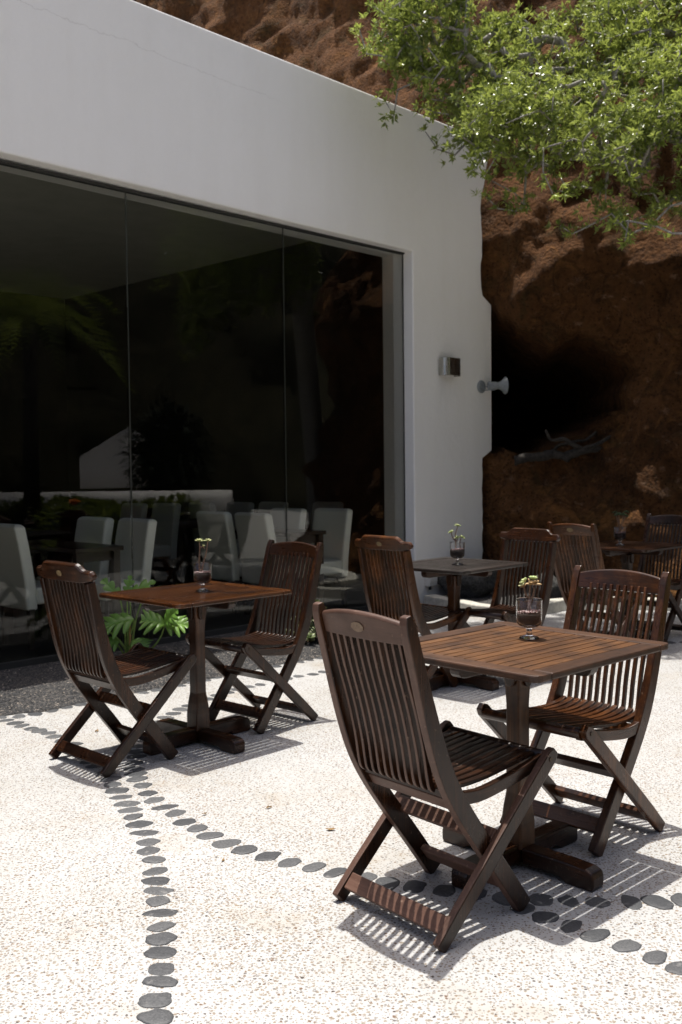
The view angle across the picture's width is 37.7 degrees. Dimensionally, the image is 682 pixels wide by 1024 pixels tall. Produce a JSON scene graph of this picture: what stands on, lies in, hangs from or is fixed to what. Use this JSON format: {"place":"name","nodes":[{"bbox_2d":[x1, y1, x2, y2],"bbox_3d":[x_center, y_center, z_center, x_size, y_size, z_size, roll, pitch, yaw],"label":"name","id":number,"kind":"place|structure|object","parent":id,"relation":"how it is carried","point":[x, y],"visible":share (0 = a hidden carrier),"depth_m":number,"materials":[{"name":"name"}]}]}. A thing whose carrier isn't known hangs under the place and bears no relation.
{"place":"outdoors","nodes":[
{"label":"outdoors","id":0,"kind":"place"},
{"bbox_2d":[0,610,681,1023],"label":"patio floor","id":1,"kind":"structure","parent":0,"point":[262,942],"depth_m":3.20,"materials":[{"name":"concrete"}]},
{"bbox_2d":[6,721,23,724],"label":"inlaid stone","id":2,"kind":"object","parent":1,"relation":"on","point":[14,722],"visible":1,"depth_m":5.37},
{"bbox_2d":[31,728,46,732],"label":"inlaid stone","id":3,"kind":"object","parent":1,"relation":"on","point":[40,730],"visible":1,"depth_m":5.20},
{"bbox_2d":[45,734,61,738],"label":"inlaid stone","id":4,"kind":"object","parent":1,"relation":"on","point":[54,736],"visible":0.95,"depth_m":5.08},
{"bbox_2d":[100,776,120,781],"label":"inlaid stone","id":5,"kind":"object","parent":1,"relation":"on","point":[111,778],"visible":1,"depth_m":4.38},
{"bbox_2d":[104,781,121,787],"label":"inlaid stone","id":6,"kind":"object","parent":1,"relation":"on","point":[112,784],"visible":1,"depth_m":4.30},
{"bbox_2d":[36,560,196,777],"bbox_3d":[-1.054,0.690,4.682,0.480,0.959,0.592,2,4,44],"label":"folding chair","id":7,"kind":"object","parent":1,"relation":"on","point":[84,651],"visible":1,"depth_m":4.57,"materials":[{"name":"brown"}]},
{"bbox_2d":[105,787,128,793],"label":"inlaid stone","id":8,"kind":"object","parent":1,"relation":"on","point":[115,790],"visible":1,"depth_m":4.22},
{"bbox_2d":[109,795,131,799],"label":"inlaid stone","id":9,"kind":"object","parent":1,"relation":"on","point":[118,797],"visible":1,"depth_m":4.13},
{"bbox_2d":[113,801,139,806],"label":"inlaid stone","id":10,"kind":"object","parent":1,"relation":"on","point":[126,803],"visible":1,"depth_m":4.05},
{"bbox_2d":[117,807,142,812],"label":"inlaid stone","id":11,"kind":"object","parent":1,"relation":"on","point":[130,810],"visible":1,"depth_m":3.98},
{"bbox_2d":[123,813,142,819],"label":"inlaid stone","id":12,"kind":"object","parent":1,"relation":"on","point":[133,816],"visible":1,"depth_m":3.89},
{"bbox_2d":[123,766,144,770],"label":"inlaid stone","id":13,"kind":"object","parent":1,"relation":"on","point":[133,768],"visible":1,"depth_m":4.52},
{"bbox_2d":[125,760,143,764],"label":"inlaid stone","id":14,"kind":"object","parent":1,"relation":"on","point":[134,762],"visible":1,"depth_m":4.62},
{"bbox_2d":[128,749,142,753],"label":"inlaid stone","id":15,"kind":"object","parent":1,"relation":"on","point":[137,751],"visible":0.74,"depth_m":4.80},
{"bbox_2d":[124,771,147,776],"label":"inlaid stone","id":16,"kind":"object","parent":1,"relation":"on","point":[135,773],"visible":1,"depth_m":4.45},
{"bbox_2d":[126,754,146,758],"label":"inlaid stone","id":17,"kind":"object","parent":1,"relation":"on","point":[134,756],"visible":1,"depth_m":4.72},
{"bbox_2d":[126,776,147,781],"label":"inlaid stone","id":18,"kind":"object","parent":1,"relation":"on","point":[137,778],"visible":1,"depth_m":4.37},
{"bbox_2d":[125,820,152,827],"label":"inlaid stone","id":19,"kind":"object","parent":1,"relation":"on","point":[139,823],"visible":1,"depth_m":3.81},
{"bbox_2d":[133,782,151,788],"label":"inlaid stone","id":20,"kind":"object","parent":1,"relation":"on","point":[142,785],"visible":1,"depth_m":4.28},
{"bbox_2d":[129,830,158,835],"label":"inlaid stone","id":21,"kind":"object","parent":1,"relation":"on","point":[146,832],"visible":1,"depth_m":3.73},
{"bbox_2d":[136,846,159,855],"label":"inlaid stone","id":22,"kind":"object","parent":1,"relation":"on","point":[148,850],"visible":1,"depth_m":3.55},
{"bbox_2d":[138,790,157,795],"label":"inlaid stone","id":23,"kind":"object","parent":1,"relation":"on","point":[148,793],"visible":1,"depth_m":4.17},
{"bbox_2d":[136,838,160,845],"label":"inlaid stone","id":24,"kind":"object","parent":1,"relation":"on","point":[149,842],"visible":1,"depth_m":3.63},
{"bbox_2d":[141,856,165,863],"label":"inlaid stone","id":25,"kind":"object","parent":1,"relation":"on","point":[154,859],"visible":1,"depth_m":3.46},
{"bbox_2d":[137,992,171,1007],"bbox_3d":[-0.475,1.250,2.550,0.087,0.012,0.074,-1,3,-6],"label":"inlaid stone","id":26,"kind":"object","parent":1,"relation":"on","point":[156,1000],"visible":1,"depth_m":2.54,"materials":[{"name":"stone"}]},
{"bbox_2d":[144,797,164,803],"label":"inlaid stone","id":27,"kind":"object","parent":1,"relation":"on","point":[153,800],"visible":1,"depth_m":4.09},
{"bbox_2d":[136,1009,173,1023],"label":"inlaid stone","id":28,"kind":"object","parent":1,"relation":"on","point":[158,1016],"visible":1,"depth_m":2.47,"materials":[{"name":"stone"}]},
{"bbox_2d":[142,867,167,875],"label":"inlaid stone","id":29,"kind":"object","parent":1,"relation":"on","point":[155,871],"visible":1,"depth_m":3.37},
{"bbox_2d":[141,877,169,885],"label":"inlaid stone","id":30,"kind":"object","parent":1,"relation":"on","point":[157,881],"visible":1,"depth_m":3.29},
{"bbox_2d":[146,896,170,906],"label":"inlaid stone","id":31,"kind":"object","parent":1,"relation":"on","point":[155,901],"visible":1,"depth_m":3.13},
{"bbox_2d":[143,887,173,894],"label":"inlaid stone","id":32,"kind":"object","parent":1,"relation":"on","point":[157,890],"visible":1,"depth_m":3.21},
{"bbox_2d":[142,976,177,987],"bbox_3d":[-0.479,1.245,2.645,0.097,0.012,0.057,0,3,13],"label":"inlaid stone","id":33,"kind":"object","parent":1,"relation":"on","point":[161,981],"visible":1,"depth_m":2.64,"materials":[{"name":"stone"}]},
{"bbox_2d":[143,946,176,958],"bbox_3d":[-0.508,1.239,2.805,0.093,0.011,0.076,-1,3,-10],"label":"inlaid stone","id":34,"kind":"object","parent":1,"relation":"on","point":[160,952],"visible":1,"depth_m":2.80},
{"bbox_2d":[142,909,177,916],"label":"inlaid stone","id":35,"kind":"object","parent":1,"relation":"on","point":[162,912],"visible":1,"depth_m":3.05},
{"bbox_2d":[146,921,175,931],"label":"inlaid stone","id":36,"kind":"object","parent":1,"relation":"on","point":[161,926],"visible":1,"depth_m":2.96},
{"bbox_2d":[148,963,173,975],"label":"inlaid stone","id":37,"kind":"object","parent":1,"relation":"on","point":[159,969],"visible":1,"depth_m":2.71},
{"bbox_2d":[145,932,177,945],"bbox_3d":[-0.521,1.235,2.885,0.092,0.013,0.083,0,3,4],"label":"inlaid stone","id":38,"kind":"object","parent":1,"relation":"on","point":[161,938],"visible":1,"depth_m":2.88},
{"bbox_2d":[151,804,178,809],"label":"inlaid stone","id":39,"kind":"object","parent":1,"relation":"on","point":[165,806],"visible":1,"depth_m":4.01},
{"bbox_2d":[165,809,185,816],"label":"inlaid stone","id":40,"kind":"object","parent":1,"relation":"on","point":[175,812],"visible":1,"depth_m":3.94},
{"bbox_2d":[172,818,195,825],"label":"inlaid stone","id":41,"kind":"object","parent":1,"relation":"on","point":[184,822],"visible":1,"depth_m":3.83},
{"bbox_2d":[99,581,291,755],"bbox_3d":[-0.713,0.769,4.957,0.660,0.752,0.712,2,3,43],"label":"square table","id":42,"kind":"object","parent":1,"relation":"on","point":[198,725],"visible":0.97,"depth_m":4.92,"materials":[{"name":"brown"}]},
{"bbox_2d":[193,539,211,591],"bbox_3d":[-0.687,0.262,4.946,0.096,0.261,0.096,-1,3,0],"label":"goblet planter","id":43,"kind":"object","parent":42,"relation":"on","point":[202,573],"visible":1,"depth_m":4.92,"materials":[{"name":"clear glass"}]},
{"bbox_2d":[187,824,207,832],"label":"inlaid stone","id":44,"kind":"object","parent":1,"relation":"on","point":[197,828],"visible":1,"depth_m":3.76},
{"bbox_2d":[0,605,404,715],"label":"gravel bed","id":45,"kind":"object","parent":1,"relation":"on","point":[48,675],"visible":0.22,"depth_m":6.47,"materials":[{"name":"gravel"}]},
{"bbox_2d":[100,575,188,653],"bbox_3d":[-1.448,0.753,6.972,0.787,0.597,0.319,-1,3,0],"label":"lobed plant","id":46,"kind":"object","parent":45,"relation":"on","point":[170,620],"visible":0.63,"depth_m":6.94,"materials":[{"name":"green plant"}]},
{"bbox_2d":[289,599,326,641],"bbox_3d":[-0.241,0.842,7.707,0.409,0.341,0.465,-1,3,0],"label":"shrub","id":47,"kind":"object","parent":45,"relation":"on","point":[312,635],"visible":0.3,"depth_m":7.62,"materials":[{"name":"green plant"}]},
{"bbox_2d":[196,832,223,839],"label":"inlaid stone","id":48,"kind":"object","parent":1,"relation":"on","point":[207,835],"visible":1,"depth_m":3.69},
{"bbox_2d":[211,839,240,848],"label":"inlaid stone","id":49,"kind":"object","parent":1,"relation":"on","point":[226,843],"visible":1,"depth_m":3.61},
{"bbox_2d":[231,845,257,854],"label":"inlaid stone","id":50,"kind":"object","parent":1,"relation":"on","point":[244,849],"visible":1,"depth_m":3.54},
{"bbox_2d":[0,0,491,669],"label":"white building","id":51,"kind":"structure","parent":1,"relation":"on","point":[230,270],"depth_m":10.44,"materials":[{"name":"paint"}]},
{"bbox_2d":[0,523,46,650],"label":"dining chair","id":52,"kind":"object","parent":51,"relation":"on","point":[20,588],"visible":0.8,"depth_m":7.48,"materials":[{"name":"beige leather"}]},
{"bbox_2d":[9,539,123,643],"bbox_3d":[-2.251,0.634,7.988,1.200,0.762,0.420,2,4,44],"label":"dining table","id":53,"kind":"object","parent":51,"relation":"on","point":[82,552],"visible":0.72,"depth_m":7.69,"materials":[{"name":"black wood"}]},
{"bbox_2d":[35,516,113,632],"bbox_3d":[-2.212,0.526,8.314,0.450,0.950,0.500,2,3,43],"label":"dining chair","id":54,"kind":"object","parent":51,"relation":"on","point":[98,530],"visible":0.28,"depth_m":8.31,"materials":[{"name":"beige leather"}]},
{"bbox_2d":[94,518,156,637],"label":"dining chair","id":55,"kind":"object","parent":51,"relation":"on","point":[144,531],"visible":0.44,"depth_m":7.97,"materials":[{"name":"beige leather"}]},
{"bbox_2d":[111,503,147,544],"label":"dining chair","id":56,"kind":"object","parent":51,"relation":"on","point":[139,510],"visible":0.29,"depth_m":11.74,"materials":[{"name":"fabric"}]},
{"bbox_2d":[150,503,180,586],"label":"dining chair","id":57,"kind":"object","parent":51,"relation":"on","point":[166,516],"visible":0.59,"depth_m":11.63,"materials":[{"name":"fabric"}]},
{"bbox_2d":[146,516,214,583],"bbox_3d":[-2.044,0.445,12.231,1.000,0.762,0.600,2,4,44],"label":"dining table","id":58,"kind":"object","parent":51,"relation":"on","point":[187,522],"visible":0.31,"depth_m":11.73,"materials":[{"name":"wood"}]},
{"bbox_2d":[0,161,407,669],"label":"window frame","id":59,"kind":"structure","parent":51,"relation":"in","point":[30,661],"depth_m":7.77,"materials":[{"name":"grey"}]},
{"bbox_2d":[188,502,241,580],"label":"dining chair","id":60,"kind":"object","parent":51,"relation":"on","point":[195,508],"visible":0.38,"depth_m":11.99,"materials":[{"name":"fabric"}]},
{"bbox_2d":[196,511,241,613],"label":"dining chair","id":61,"kind":"object","parent":51,"relation":"on","point":[216,528],"visible":0.73,"depth_m":9.30,"materials":[{"name":"beige leather"}]},
{"bbox_2d":[200,502,254,581],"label":"dining chair","id":62,"kind":"object","parent":51,"relation":"on","point":[232,508],"visible":0.2,"depth_m":11.79,"materials":[{"name":"fabric"}]},
{"bbox_2d":[237,502,288,584],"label":"dining chair","id":63,"kind":"object","parent":51,"relation":"on","point":[265,507],"visible":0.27,"depth_m":11.82,"materials":[{"name":"fabric"}]},
{"bbox_2d":[234,512,305,614],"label":"dining chair","id":64,"kind":"object","parent":51,"relation":"on","point":[255,532],"visible":0.48,"depth_m":9.01,"materials":[{"name":"beige leather"}]},
{"bbox_2d":[217,527,325,616],"bbox_3d":[-0.688,0.549,9.535,1.100,0.762,0.460,2,4,44],"label":"dining table","id":65,"kind":"object","parent":51,"relation":"on","point":[315,537],"visible":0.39,"depth_m":9.26,"materials":[{"name":"black wood"}]},
{"bbox_2d":[242,508,306,606],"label":"dining chair","id":66,"kind":"object","parent":51,"relation":"on","point":[296,518],"visible":0.17,"depth_m":9.80,"materials":[{"name":"beige leather"}]},
{"bbox_2d":[297,508,352,607],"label":"dining chair","id":67,"kind":"object","parent":51,"relation":"on","point":[335,523],"visible":0.54,"depth_m":9.58,"materials":[{"name":"beige leather"}]},
{"bbox_2d":[308,501,343,583],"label":"dining chair","id":68,"kind":"object","parent":51,"relation":"on","point":[321,504],"visible":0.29,"depth_m":11.69,"materials":[{"name":"fabric"}]},
{"bbox_2d":[425,577,436,589],"bbox_3d":[0.898,0.667,9.909,0.068,0.205,0.130,2,4,44],"label":"socket box","id":69,"kind":"object","parent":51,"relation":"attached to","point":[429,582],"visible":0.54,"depth_m":9.88,"materials":[{"name":"grey plastic"}]},
{"bbox_2d":[438,357,459,376],"bbox_3d":[1.103,-1.455,10.019,0.113,0.176,0.256,2,4,44],"label":"wall lamp","id":70,"kind":"object","parent":51,"relation":"attached to","point":[449,365],"visible":1,"depth_m":9.94,"materials":[{"name":"metal"}]},
{"bbox_2d":[477,377,508,393],"bbox_3d":[1.576,-1.325,10.448,0.309,0.183,0.183,-1,3,-11],"label":"wall spotlight","id":71,"kind":"object","parent":51,"relation":"attached to","point":[502,385],"visible":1,"depth_m":10.43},
{"bbox_2d":[185,539,323,733],"bbox_3d":[-0.444,0.652,5.351,0.471,0.961,0.623,2,3,42],"label":"folding chair","id":72,"kind":"object","parent":1,"relation":"on","point":[254,644],"visible":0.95,"depth_m":5.40,"materials":[{"name":"brown"}]},
{"bbox_2d":[255,851,280,860],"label":"inlaid stone","id":73,"kind":"object","parent":1,"relation":"on","point":[268,856],"visible":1,"depth_m":3.48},
{"bbox_2d":[278,858,301,866],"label":"inlaid stone","id":74,"kind":"object","parent":1,"relation":"on","point":[289,862],"visible":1,"depth_m":3.43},
{"bbox_2d":[302,862,326,871],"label":"inlaid stone","id":75,"kind":"object","parent":1,"relation":"on","point":[314,867],"visible":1,"depth_m":3.39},
{"bbox_2d":[323,867,346,877],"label":"inlaid stone","id":76,"kind":"object","parent":1,"relation":"on","point":[334,872],"visible":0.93,"depth_m":3.34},
{"bbox_2d":[361,872,377,880],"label":"inlaid stone","id":77,"kind":"object","parent":1,"relation":"on","point":[370,876],"visible":0.45,"depth_m":3.31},
{"bbox_2d":[375,877,399,889],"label":"inlaid stone","id":78,"kind":"object","parent":1,"relation":"on","point":[391,883],"visible":0.81,"depth_m":3.26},
{"bbox_2d":[354,535,471,687],"bbox_3d":[0.443,0.608,6.161,0.592,0.959,0.480,-3,3,-43],"label":"folding chair","id":79,"kind":"object","parent":1,"relation":"on","point":[419,613],"visible":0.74,"depth_m":6.01,"materials":[{"name":"brown"}]},
{"bbox_2d":[403,880,426,892],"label":"inlaid stone","id":80,"kind":"object","parent":1,"relation":"on","point":[414,886],"visible":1,"depth_m":3.22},
{"bbox_2d":[312,602,557,952],"bbox_3d":[0.283,0.745,3.065,0.623,0.961,0.471,-3,3,-40],"label":"folding chair","id":81,"kind":"object","parent":1,"relation":"on","point":[401,740],"visible":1,"depth_m":2.96,"materials":[{"name":"brown"}]},
{"bbox_2d":[432,885,455,896],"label":"inlaid stone","id":82,"kind":"object","parent":1,"relation":"on","point":[444,890],"visible":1,"depth_m":3.19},
{"bbox_2d":[384,557,528,690],"bbox_3d":[0.707,0.698,6.235,0.660,0.752,0.712,2,3,43],"label":"square table","id":83,"kind":"object","parent":1,"relation":"on","point":[436,567],"visible":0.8,"depth_m":6.12,"materials":[{"name":"brown"}]},
{"bbox_2d":[449,524,464,564],"bbox_3d":[0.717,0.198,6.155,0.095,0.253,0.095,-3,3,-40],"label":"goblet planter","id":84,"kind":"object","parent":83,"relation":"on","point":[457,551],"visible":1,"depth_m":6.13,"materials":[{"name":"clear glass"}]},
{"bbox_2d":[477,889,486,899],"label":"inlaid stone","id":85,"kind":"object","parent":1,"relation":"on","point":[483,893],"visible":0.27,"depth_m":3.15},
{"bbox_2d":[492,891,509,905],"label":"inlaid stone","id":86,"kind":"object","parent":1,"relation":"on","point":[499,898],"visible":0.59,"depth_m":3.12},
{"bbox_2d":[446,528,560,628],"bbox_3d":[1.037,0.595,6.322,0.592,0.959,0.480,-3,3,-42],"label":"folding chair","id":87,"kind":"object","parent":1,"relation":"on","point":[503,611],"visible":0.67,"depth_m":6.43,"materials":[{"name":"brown"}]},
{"bbox_2d":[510,903,534,914],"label":"inlaid stone","id":88,"kind":"object","parent":1,"relation":"on","point":[529,908],"visible":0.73,"depth_m":3.05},
{"bbox_2d":[529,893,552,905],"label":"inlaid stone","id":89,"kind":"object","parent":1,"relation":"on","point":[538,899],"visible":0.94,"depth_m":3.12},
{"bbox_2d":[419,621,667,891],"bbox_3d":[0.602,0.824,3.397,0.770,0.752,0.712,-3,3,-43],"label":"square table","id":90,"kind":"object","parent":1,"relation":"on","point":[502,649],"visible":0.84,"depth_m":3.34,"materials":[{"name":"brown"}]},
{"bbox_2d":[516,576,542,639],"bbox_3d":[0.659,0.333,3.493,0.096,0.220,0.096,-1,3,0],"label":"goblet planter","id":91,"kind":"object","parent":90,"relation":"on","point":[529,613],"visible":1,"depth_m":3.47,"materials":[{"name":"clear glass"}]},
{"bbox_2d":[532,911,558,922],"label":"inlaid stone","id":92,"kind":"object","parent":1,"relation":"on","point":[543,917],"visible":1,"depth_m":2.99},
{"bbox_2d":[424,594,681,613],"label":"kerb","id":93,"kind":"structure","parent":1,"relation":"on","point":[556,605],"depth_m":9.28,"materials":[{"name":"concrete"}]},
{"bbox_2d":[558,895,579,906],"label":"inlaid stone","id":94,"kind":"object","parent":1,"relation":"on","point":[569,900],"visible":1,"depth_m":3.10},
{"bbox_2d":[560,920,581,932],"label":"inlaid stone","id":95,"kind":"object","parent":1,"relation":"on","point":[568,926],"visible":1,"depth_m":2.94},
{"bbox_2d":[477,565,670,856],"bbox_3d":[0.882,0.711,3.706,0.623,0.961,0.471,-3,3,-43],"label":"folding chair","id":96,"kind":"object","parent":1,"relation":"on","point":[581,718],"visible":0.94,"depth_m":3.71,"materials":[{"name":"brown"}]},
{"bbox_2d":[547,522,642,636],"bbox_3d":[1.853,0.544,7.239,0.623,0.961,0.471,-3,3,-39],"label":"folding chair","id":97,"kind":"object","parent":1,"relation":"on","point":[567,530],"visible":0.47,"depth_m":7.08,"materials":[{"name":"brown"}]},
{"bbox_2d":[580,929,610,941],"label":"inlaid stone","id":98,"kind":"object","parent":1,"relation":"on","point":[595,935],"visible":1,"depth_m":2.87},
{"bbox_2d":[585,897,610,907],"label":"inlaid stone","id":99,"kind":"object","parent":1,"relation":"on","point":[598,902],"visible":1,"depth_m":3.09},
{"bbox_2d":[566,540,681,642],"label":"square table","id":100,"kind":"object","parent":1,"relation":"on","point":[627,551],"visible":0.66,"depth_m":7.48,"materials":[{"name":"brown"}]},
{"bbox_2d":[613,510,628,544],"bbox_3d":[2.107,0.118,7.505,0.120,0.263,0.141,-1,3,0],"label":"goblet planter","id":101,"kind":"object","parent":100,"relation":"on","point":[619,533],"visible":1,"depth_m":7.48,"materials":[{"name":"clear glass"}]},
{"bbox_2d":[612,939,641,952],"bbox_3d":[0.804,1.224,2.812,0.090,0.012,0.066,-2,3,-25],"label":"inlaid stone","id":102,"kind":"object","parent":1,"relation":"on","point":[626,945],"visible":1,"depth_m":2.80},
{"bbox_2d":[621,895,642,909],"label":"inlaid stone","id":103,"kind":"object","parent":1,"relation":"on","point":[632,902],"visible":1,"depth_m":3.09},
{"bbox_2d":[620,513,681,640],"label":"folding chair","id":104,"kind":"object","parent":1,"relation":"on","point":[669,520],"visible":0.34,"depth_m":8.02,"materials":[{"name":"brown"}]},
{"bbox_2d":[642,950,666,964],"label":"inlaid stone","id":105,"kind":"object","parent":1,"relation":"on","point":[657,957],"visible":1,"depth_m":2.74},
{"bbox_2d":[640,895,673,909],"bbox_3d":[0.981,1.210,3.091,0.082,0.012,0.111,-2,3,-26],"label":"inlaid stone","id":106,"kind":"object","parent":1,"relation":"on","point":[659,902],"visible":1,"depth_m":3.08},
{"bbox_2d":[665,961,681,974],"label":"inlaid stone","id":107,"kind":"object","parent":1,"relation":"on","point":[675,967],"visible":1,"depth_m":2.68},
{"bbox_2d":[670,893,681,906],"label":"inlaid stone","id":108,"kind":"object","parent":1,"relation":"on","point":[676,898],"visible":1,"depth_m":3.11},
{"bbox_2d":[133,0,681,597],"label":"rock cliff","id":109,"kind":"structure","parent":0,"point":[585,332],"depth_m":10.37,"materials":[{"name":"stone"}]},
{"bbox_2d":[348,0,681,250],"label":"leafy tree","id":110,"kind":"object","parent":109,"relation":"on","point":[514,109],"visible":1,"depth_m":8.24,"materials":[{"name":"green plant"}]},
{"bbox_2d":[514,430,610,465],"bbox_3d":[2.492,-0.669,10.276,1.400,0.373,0.212,0,3,7],"label":"dead branch","id":111,"kind":"object","parent":109,"relation":"on","point":[578,450],"visible":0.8,"depth_m":10.27,"materials":[{"name":"wood"}]},
{"bbox_2d":[442,590,562,604],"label":"planting soil","id":112,"kind":"structure","parent":0,"point":[486,599],"depth_m":9.76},
{"bbox_2d":[437,570,497,597],"bbox_3d":[1.277,0.680,9.996,0.507,0.433,0.550,-3,3,-44],"label":"lava boulder","id":113,"kind":"object","parent":112,"relation":"on","point":[475,587],"visible":0.35,"depth_m":9.79,"materials":[{"name":"stone"}]},
{"bbox_2d":[525,572,561,598],"bbox_3d":[1.982,0.748,9.759,0.344,0.299,0.310,-2,3,-36],"label":"lava boulder","id":114,"kind":"object","parent":112,"relation":"on","point":[555,591],"visible":0.14,"depth_m":9.68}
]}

